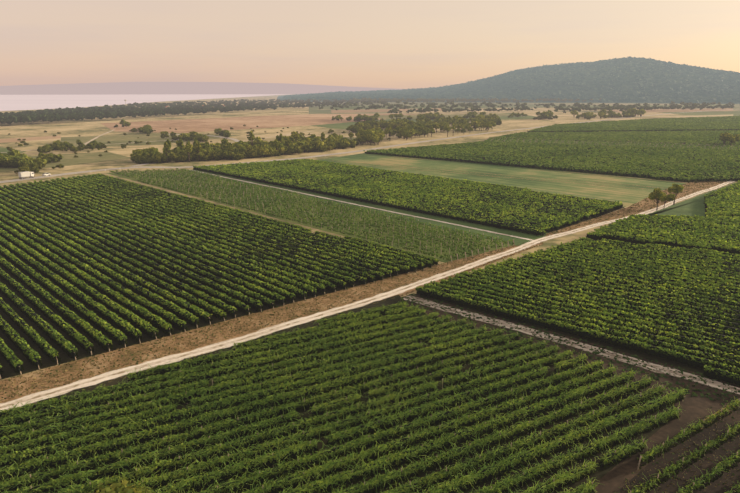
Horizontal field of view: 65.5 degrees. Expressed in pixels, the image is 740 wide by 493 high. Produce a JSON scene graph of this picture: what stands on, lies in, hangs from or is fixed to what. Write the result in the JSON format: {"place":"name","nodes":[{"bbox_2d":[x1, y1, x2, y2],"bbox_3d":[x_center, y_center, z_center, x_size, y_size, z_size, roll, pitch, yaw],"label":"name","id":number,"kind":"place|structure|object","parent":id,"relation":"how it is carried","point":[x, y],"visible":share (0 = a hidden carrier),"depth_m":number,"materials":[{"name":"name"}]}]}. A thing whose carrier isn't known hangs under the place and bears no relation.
{"place":"outdoors","nodes":[
{"label":"outdoors","id":0,"kind":"place"},
{"bbox_2d":[0,147,25,153],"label":"green field","id":1,"kind":"structure","parent":0,"point":[2,149],"depth_m":460.42,"materials":[{"name":"green plant"}]},
{"bbox_2d":[0,135,60,142],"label":"strip field","id":2,"kind":"structure","parent":0,"point":[27,139],"depth_m":576.81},
{"bbox_2d":[0,152,130,171],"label":"olive field","id":3,"kind":"structure","parent":0,"point":[81,158],"depth_m":399.67,"materials":[{"name":"green plant"}]},
{"bbox_2d":[0,150,62,167],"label":"tree belt","id":4,"kind":"object","parent":3,"relation":"on","point":[12,158],"depth_m":360.63,"materials":[{"name":"green plant"}]},
{"bbox_2d":[0,94,288,110],"bbox_3d":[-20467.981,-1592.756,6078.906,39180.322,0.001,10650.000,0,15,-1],"label":"lake balaton","id":5,"kind":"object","parent":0,"point":[20,102],"depth_m":3289.56,"materials":[{"name":"pink"}]},
{"bbox_2d":[61,133,239,146],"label":"olive field","id":6,"kind":"structure","parent":0,"point":[155,139],"depth_m":565.26,"materials":[{"name":"plant"}]},
{"bbox_2d":[160,128,230,141],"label":"trees","id":7,"kind":"object","parent":6,"relation":"on","point":[191,135],"depth_m":567.93,"materials":[{"name":"green plant"}]},
{"bbox_2d":[0,82,393,90],"bbox_3d":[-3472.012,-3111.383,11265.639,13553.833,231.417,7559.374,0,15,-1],"label":"shore hill","id":8,"kind":"structure","parent":0,"point":[154,85],"depth_m":10879.28,"materials":[{"name":"grey"}]},
{"bbox_2d":[0,89,401,94],"bbox_3d":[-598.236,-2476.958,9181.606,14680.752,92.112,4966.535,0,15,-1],"label":"shore hill","id":9,"kind":"structure","parent":0,"point":[164,91],"depth_m":9029.60,"materials":[{"name":"grey"}]},
{"bbox_2d":[0,201,433,379],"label":"soil","id":10,"kind":"structure","parent":0,"point":[9,371],"depth_m":117.09,"materials":[{"name":"brown soil"}]},
{"bbox_2d":[0,264,437,378],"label":"vineyard posts","id":11,"kind":"object","parent":10,"relation":"in","point":[210,324],"visible":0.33,"depth_m":116.15,"materials":[{"name":"wood"}]},
{"bbox_2d":[101,113,415,132],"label":"ploughed field","id":12,"kind":"structure","parent":0,"point":[205,125],"depth_m":873.08,"materials":[{"name":"beige soil"}]},
{"bbox_2d":[107,171,512,262],"bbox_3d":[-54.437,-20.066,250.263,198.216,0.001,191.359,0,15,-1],"label":"grapevines","id":13,"kind":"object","parent":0,"point":[351,235],"depth_m":206.47,"materials":[{"name":"green plant"}]},
{"bbox_2d":[113,168,514,262],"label":"vine posts","id":14,"kind":"object","parent":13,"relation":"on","point":[321,209],"visible":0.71,"depth_m":222.23,"materials":[{"name":"brown wood"}]},
{"bbox_2d":[110,168,514,260],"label":"vineyard","id":15,"kind":"object","parent":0,"point":[152,174],"visible":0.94,"depth_m":219.54,"materials":[{"name":"green plant"}]},
{"bbox_2d":[208,128,439,143],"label":"pale field","id":16,"kind":"structure","parent":0,"point":[305,132],"depth_m":616.69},
{"bbox_2d":[346,113,501,132],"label":"trees","id":17,"kind":"object","parent":16,"relation":"on","point":[358,125],"depth_m":747.77,"materials":[{"name":"green plant"}]},
{"bbox_2d":[1,317,682,492],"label":"soil","id":18,"kind":"structure","parent":0,"point":[600,473],"depth_m":77.25,"materials":[{"name":"brown soil"}]},
{"bbox_2d":[0,302,689,492],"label":"vine","id":19,"kind":"object","parent":18,"relation":"on","point":[277,378],"depth_m":81.84,"materials":[{"name":"green plant"}]},
{"bbox_2d":[29,305,682,492],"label":"vineyard posts","id":20,"kind":"object","parent":18,"relation":"in","point":[399,403],"visible":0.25,"depth_m":82.84,"materials":[{"name":"brown wood"}]},
{"bbox_2d":[192,170,532,240],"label":"side path","id":21,"kind":"structure","parent":0,"point":[385,210],"depth_m":224.69,"materials":[{"name":"beige soil"}]},
{"bbox_2d":[0,109,732,182],"bbox_3d":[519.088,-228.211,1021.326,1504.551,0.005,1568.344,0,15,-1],"label":"asphalt road","id":22,"kind":"structure","parent":0,"point":[21,179],"depth_m":404.97,"materials":[{"name":"grey asphalt"}]},
{"bbox_2d":[18,171,34,178],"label":"truck","id":23,"kind":"object","parent":22,"relation":"on","point":[23,175],"visible":1,"depth_m":310.44,"materials":[{"name":"white paint"}]},
{"bbox_2d":[0,181,734,411],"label":"path","id":24,"kind":"structure","parent":0,"point":[554,236],"depth_m":114.35,"materials":[{"name":"beige soil"}]},
{"bbox_2d":[0,94,737,380],"bbox_3d":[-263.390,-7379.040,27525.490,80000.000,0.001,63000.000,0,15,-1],"label":"ground","id":25,"kind":"structure","parent":0,"point":[80,127],"depth_m":565.80,"materials":[{"name":"beige soil"}]},
{"bbox_2d":[37,140,106,152],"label":"trees","id":26,"kind":"object","parent":25,"relation":"on","point":[62,146],"depth_m":462.27,"materials":[{"name":"green plant"}]},
{"bbox_2d":[114,119,153,133],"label":"trees","id":27,"kind":"object","parent":25,"relation":"on","point":[146,129],"depth_m":666.79,"materials":[{"name":"green plant"}]},
{"bbox_2d":[4,124,297,173],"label":"shrub","id":28,"kind":"object","parent":25,"relation":"on","point":[61,165],"depth_m":497.15,"materials":[{"name":"green plant"}]},
{"bbox_2d":[0,173,438,375],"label":"vine","id":29,"kind":"object","parent":25,"relation":"on","point":[14,225],"depth_m":155.88,"materials":[{"name":"green plant"}]},
{"bbox_2d":[130,134,358,161],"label":"trees","id":30,"kind":"object","parent":25,"relation":"on","point":[312,142],"depth_m":423.26,"materials":[{"name":"green plant"}]},
{"bbox_2d":[134,141,354,163],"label":"hedge tree","id":31,"kind":"object","parent":25,"relation":"on","point":[171,156],"depth_m":385.91,"materials":[{"name":"green plant"}]},
{"bbox_2d":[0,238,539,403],"bbox_3d":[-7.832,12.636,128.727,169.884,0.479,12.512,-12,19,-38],"label":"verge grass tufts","id":32,"kind":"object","parent":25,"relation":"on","point":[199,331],"depth_m":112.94,"materials":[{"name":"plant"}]},
{"bbox_2d":[0,242,542,402],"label":"dirt verge","id":33,"kind":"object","parent":25,"relation":"on","point":[216,339],"depth_m":111.69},
{"bbox_2d":[21,295,402,406],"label":"grass","id":34,"kind":"structure","parent":33,"relation":"on","point":[396,299],"depth_m":111.64,"materials":[{"name":"green plant"}]},
{"bbox_2d":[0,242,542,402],"bbox_3d":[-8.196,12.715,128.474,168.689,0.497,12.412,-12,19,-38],"label":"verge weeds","id":35,"kind":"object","parent":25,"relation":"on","point":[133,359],"depth_m":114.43,"materials":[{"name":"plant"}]},
{"bbox_2d":[1,109,549,152],"bbox_3d":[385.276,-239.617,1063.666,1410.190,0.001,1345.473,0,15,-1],"label":"path tracks","id":36,"kind":"object","parent":25,"relation":"on","point":[178,139],"depth_m":588.96},
{"bbox_2d":[162,120,489,162],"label":"tall tree","id":37,"kind":"object","parent":25,"relation":"on","point":[230,147],"depth_m":430.50,"materials":[{"name":"green plant"}]},
{"bbox_2d":[291,129,401,140],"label":"trees","id":38,"kind":"object","parent":25,"relation":"on","point":[303,134],"depth_m":598.28,"materials":[{"name":"green plant"}]},
{"bbox_2d":[321,153,684,206],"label":"grass strip","id":39,"kind":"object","parent":25,"relation":"on","point":[629,195],"depth_m":316.24,"materials":[{"name":"green plant"}]},
{"bbox_2d":[329,160,666,190],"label":"grass field","id":40,"kind":"structure","parent":39,"relation":"on","point":[508,175],"depth_m":316.01,"materials":[{"name":"green plant"}]},
{"bbox_2d":[545,181,726,236],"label":"verge","id":41,"kind":"structure","parent":25,"relation":"on","point":[635,208],"depth_m":232.57,"materials":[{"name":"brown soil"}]},
{"bbox_2d":[586,214,739,253],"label":"vine","id":42,"kind":"object","parent":25,"relation":"on","point":[712,220],"depth_m":186.10,"materials":[{"name":"green plant"}]},
{"bbox_2d":[648,183,683,209],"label":"trees","id":43,"kind":"object","parent":25,"relation":"on","point":[660,195],"depth_m":230.18,"materials":[{"name":"green plant"}]},
{"bbox_2d":[646,183,734,216],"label":"grass triangle","id":44,"kind":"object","parent":25,"relation":"on","point":[693,206],"depth_m":232.56,"materials":[{"name":"green plant"}]},
{"bbox_2d":[701,404,731,428],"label":"grapevine","id":45,"kind":"object","parent":25,"relation":"on","point":[718,414],"visible":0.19,"depth_m":82.66,"materials":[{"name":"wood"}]},
{"bbox_2d":[703,180,739,216],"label":"vineyard","id":46,"kind":"object","parent":25,"relation":"on","point":[723,202],"depth_m":236.09,"materials":[{"name":"green plant"}]},
{"bbox_3d":[-24.778,28.483,52.641,6.502,9.305,6.677,0,15,-1],"label":"tree wood","id":47,"kind":"object","parent":25,"relation":"on","visible":0},
{"bbox_2d":[88,477,153,492],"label":"tree","id":48,"kind":"object","parent":47,"relation":"on","point":[116,487],"visible":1,"depth_m":54.56,"materials":[{"name":"green plant"}]},
{"bbox_2d":[192,169,547,245],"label":"path grass","id":49,"kind":"structure","parent":0,"point":[519,241],"depth_m":214.25,"materials":[{"name":"green plant"}]},
{"bbox_2d":[0,0,739,88],"label":"sky","id":50,"kind":"structure","parent":0,"point":[396,44],"materials":[{"name":"beige"}]},
{"bbox_2d":[331,108,441,112],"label":"strip field","id":51,"kind":"structure","parent":0,"point":[369,110],"depth_m":1414.68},
{"bbox_2d":[334,105,498,108],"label":"strip field","id":52,"kind":"structure","parent":0,"point":[354,107],"depth_m":1674.37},
{"bbox_2d":[319,100,554,109],"bbox_3d":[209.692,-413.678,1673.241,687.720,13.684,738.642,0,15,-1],"label":"tree leaves","id":53,"kind":"object","parent":52,"relation":"on","point":[433,104],"visible":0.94,"depth_m":1527.36,"materials":[{"name":"green plant"}]},
{"bbox_2d":[362,116,472,129],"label":"tall tree","id":54,"kind":"object","parent":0,"point":[420,119],"depth_m":715.69,"materials":[{"name":"green plant"}]},
{"bbox_2d":[310,113,535,128],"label":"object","id":55,"kind":"object","parent":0,"point":[340,125],"depth_m":873.00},
{"bbox_2d":[331,111,527,121],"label":"tree belt","id":56,"kind":"object","parent":55,"relation":"on","point":[430,115],"depth_m":948.19,"materials":[{"name":"green plant"}]},
{"bbox_2d":[355,119,495,144],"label":"trees","id":57,"kind":"object","parent":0,"point":[378,133],"depth_m":593.39,"materials":[{"name":"green plant"}]},
{"bbox_2d":[370,113,529,118],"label":"strip field","id":58,"kind":"structure","parent":0,"point":[413,116],"depth_m":1123.24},
{"bbox_2d":[398,109,552,114],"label":"strip field","id":59,"kind":"structure","parent":0,"point":[478,112],"depth_m":1281.20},
{"bbox_2d":[387,106,532,112],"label":"trees","id":60,"kind":"object","parent":59,"relation":"on","point":[424,110],"visible":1,"depth_m":1240.83,"materials":[{"name":"green plant"}]},
{"bbox_2d":[277,59,739,103],"bbox_3d":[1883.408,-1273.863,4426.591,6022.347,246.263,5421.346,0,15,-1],"label":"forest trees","id":61,"kind":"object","parent":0,"point":[281,98],"depth_m":2821.07,"materials":[{"name":"green plant"}]},
{"bbox_2d":[352,97,601,102],"bbox_3d":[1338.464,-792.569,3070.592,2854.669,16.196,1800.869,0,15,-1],"label":"tree leaves","id":62,"kind":"object","parent":61,"relation":"on","point":[437,99],"visible":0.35,"depth_m":2359.85,"materials":[{"name":"green plant"}]},
{"bbox_2d":[283,56,739,102],"bbox_3d":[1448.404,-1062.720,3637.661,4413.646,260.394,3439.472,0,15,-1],"label":"hill forest trees","id":63,"kind":"object","parent":61,"relation":"on","point":[598,93],"visible":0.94,"depth_m":2920.79,"materials":[{"name":"green plant"}]},
{"bbox_2d":[309,102,739,113],"bbox_3d":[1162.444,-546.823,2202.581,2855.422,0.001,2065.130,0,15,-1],"label":"trees","id":64,"kind":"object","parent":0,"point":[326,109],"depth_m":1911.26,"materials":[{"name":"green plant"}]},
{"bbox_2d":[0,98,387,123],"bbox_3d":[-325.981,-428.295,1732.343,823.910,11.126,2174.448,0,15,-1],"label":"forest tree leaves","id":65,"kind":"object","parent":64,"relation":"on","point":[105,111],"visible":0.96,"depth_m":1187.33,"materials":[{"name":"green plant"}]},
{"bbox_2d":[495,121,553,129],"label":"pale field","id":66,"kind":"structure","parent":0,"point":[516,125],"depth_m":796.48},
{"bbox_2d":[466,107,638,111],"bbox_3d":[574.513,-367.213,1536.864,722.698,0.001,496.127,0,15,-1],"label":"tan field","id":67,"kind":"structure","parent":0,"point":[551,109],"depth_m":1493.08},
{"bbox_2d":[424,158,682,181],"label":"vineyard edge","id":68,"kind":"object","parent":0,"point":[571,171],"depth_m":340.14,"materials":[{"name":"green plant"}]},
{"bbox_2d":[363,141,739,182],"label":"vineyard","id":69,"kind":"object","parent":68,"relation":"on","point":[651,159],"depth_m":391.92,"materials":[{"name":"green plant"}]},
{"bbox_2d":[416,293,703,373],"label":"dirt road","id":70,"kind":"structure","parent":0,"point":[676,364],"depth_m":106.52,"materials":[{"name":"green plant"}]},
{"bbox_2d":[415,237,739,385],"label":"vine","id":71,"kind":"object","parent":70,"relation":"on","point":[627,314],"depth_m":128.77,"materials":[{"name":"green plant"}]},
{"bbox_2d":[403,294,739,424],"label":"dirt ground","id":72,"kind":"structure","parent":0,"point":[689,400],"depth_m":96.65,"materials":[{"name":"brown soil"}]},
{"bbox_2d":[401,293,739,409],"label":"track weeds","id":73,"kind":"object","parent":72,"relation":"on","point":[618,361],"depth_m":102.90,"materials":[{"name":"green plant"}]},
{"bbox_2d":[404,296,739,393],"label":"dirt path","id":74,"kind":"structure","parent":0,"point":[614,355],"depth_m":106.78,"materials":[{"name":"brown soil"}]},
{"bbox_2d":[403,296,739,393],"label":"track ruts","id":75,"kind":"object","parent":74,"relation":"on","point":[588,349],"depth_m":105.12,"materials":[{"name":"beige soil"}]},
{"bbox_2d":[548,207,623,232],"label":"grass verge","id":76,"kind":"structure","parent":0,"point":[588,219],"depth_m":213.73,"materials":[{"name":"green plant"}]},
{"bbox_2d":[193,159,622,235],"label":"vineyard","id":77,"kind":"object","parent":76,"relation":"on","point":[280,166],"depth_m":254.84,"materials":[{"name":"green plant"}]},
{"bbox_2d":[519,112,677,117],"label":"tan field","id":78,"kind":"structure","parent":0,"point":[564,115],"depth_m":1172.40,"materials":[{"name":"beige soil"}]},
{"bbox_2d":[484,137,738,149],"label":"vineyard","id":79,"kind":"object","parent":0,"point":[621,142],"visible":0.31,"depth_m":501.91,"materials":[{"name":"green plant"}]},
{"bbox_2d":[491,130,739,144],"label":"vine","id":80,"kind":"object","parent":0,"point":[669,136],"depth_m":574.61,"materials":[{"name":"green plant"}]},
{"bbox_2d":[546,114,732,121],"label":"strip field","id":81,"kind":"structure","parent":0,"point":[593,119],"depth_m":1000.01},
{"bbox_2d":[533,108,645,119],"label":"tree row","id":82,"kind":"object","parent":81,"relation":"on","point":[548,114],"depth_m":1020.47,"materials":[{"name":"green plant"}]},
{"bbox_2d":[554,101,734,112],"bbox_3d":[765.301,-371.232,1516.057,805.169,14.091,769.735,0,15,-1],"label":"tree leaves","id":83,"kind":"object","parent":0,"point":[672,104],"visible":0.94,"depth_m":1452.19,"materials":[{"name":"green plant"}]},
{"bbox_2d":[563,104,731,107],"bbox_3d":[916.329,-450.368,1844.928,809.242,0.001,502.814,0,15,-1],"label":"strip field","id":84,"kind":"structure","parent":0,"point":[657,105],"depth_m":1909.59,"materials":[{"name":"plant"}]},
{"bbox_2d":[594,404,717,492],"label":"soil","id":85,"kind":"structure","parent":0,"point":[613,480],"depth_m":76.35,"materials":[{"name":"brown soil"}]},
{"bbox_2d":[608,108,732,112],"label":"strip field","id":86,"kind":"structure","parent":0,"point":[681,110],"depth_m":1414.31,"materials":[{"name":"beige plant"}]},
{"bbox_2d":[558,105,734,110],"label":"trees","id":87,"kind":"object","parent":86,"relation":"on","point":[596,108],"visible":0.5,"depth_m":1381.34,"materials":[{"name":"green plant"}]},
{"bbox_2d":[614,415,739,492],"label":"soil","id":88,"kind":"structure","parent":0,"point":[651,468],"depth_m":72.72,"materials":[{"name":"soil"}]},
{"bbox_2d":[614,397,739,492],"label":"grapevines","id":89,"kind":"object","parent":88,"relation":"on","point":[680,489],"visible":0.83,"depth_m":71.60,"materials":[{"name":"green plant"}]},
{"bbox_2d":[619,406,739,491],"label":"grapevines","id":90,"kind":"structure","parent":88,"relation":"on","point":[699,455],"depth_m":73.64,"materials":[{"name":"green plant"}]},
{"bbox_2d":[629,399,739,492],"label":"vine leaves","id":91,"kind":"object","parent":88,"relation":"on","point":[715,443],"visible":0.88,"depth_m":72.72,"materials":[{"name":"green plant"}]},
{"bbox_2d":[630,399,739,492],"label":"vineyard posts","id":92,"kind":"object","parent":88,"relation":"on","point":[683,457],"visible":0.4,"depth_m":72.07,"materials":[{"name":"brown wood"}]},
{"bbox_2d":[658,111,739,115],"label":"dirt field","id":93,"kind":"structure","parent":0,"point":[735,113],"depth_m":1224.89,"materials":[{"name":"beige soil"}]},
{"bbox_2d":[527,116,739,131],"bbox_3d":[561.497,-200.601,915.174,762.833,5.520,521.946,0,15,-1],"label":"vine","id":94,"kind":"object","parent":93,"relation":"on","point":[698,123],"depth_m":754.49,"materials":[{"name":"green plant"}]},
{"bbox_2d":[719,132,739,144],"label":"edge trees","id":95,"kind":"object","parent":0,"point":[728,137],"depth_m":493.66,"materials":[{"name":"green plant"}]},
{"label":"vineyard field","id":96,"kind":"structure","parent":0,"visible":0},
{"bbox_2d":[483,137,739,149],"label":"vine leaves","id":97,"kind":"object","parent":96,"relation":"on","point":[678,145],"visible":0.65,"depth_m":503.04,"materials":[{"name":"green plant"}]},
{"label":"shrub trunk","id":98,"kind":"object","parent":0,"visible":0},
{"bbox_2d":[18,158,46,172],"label":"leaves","id":99,"kind":"object","parent":98,"relation":"attached to","point":[34,165],"visible":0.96,"depth_m":339.80,"materials":[{"name":"green plant"}]}
]}

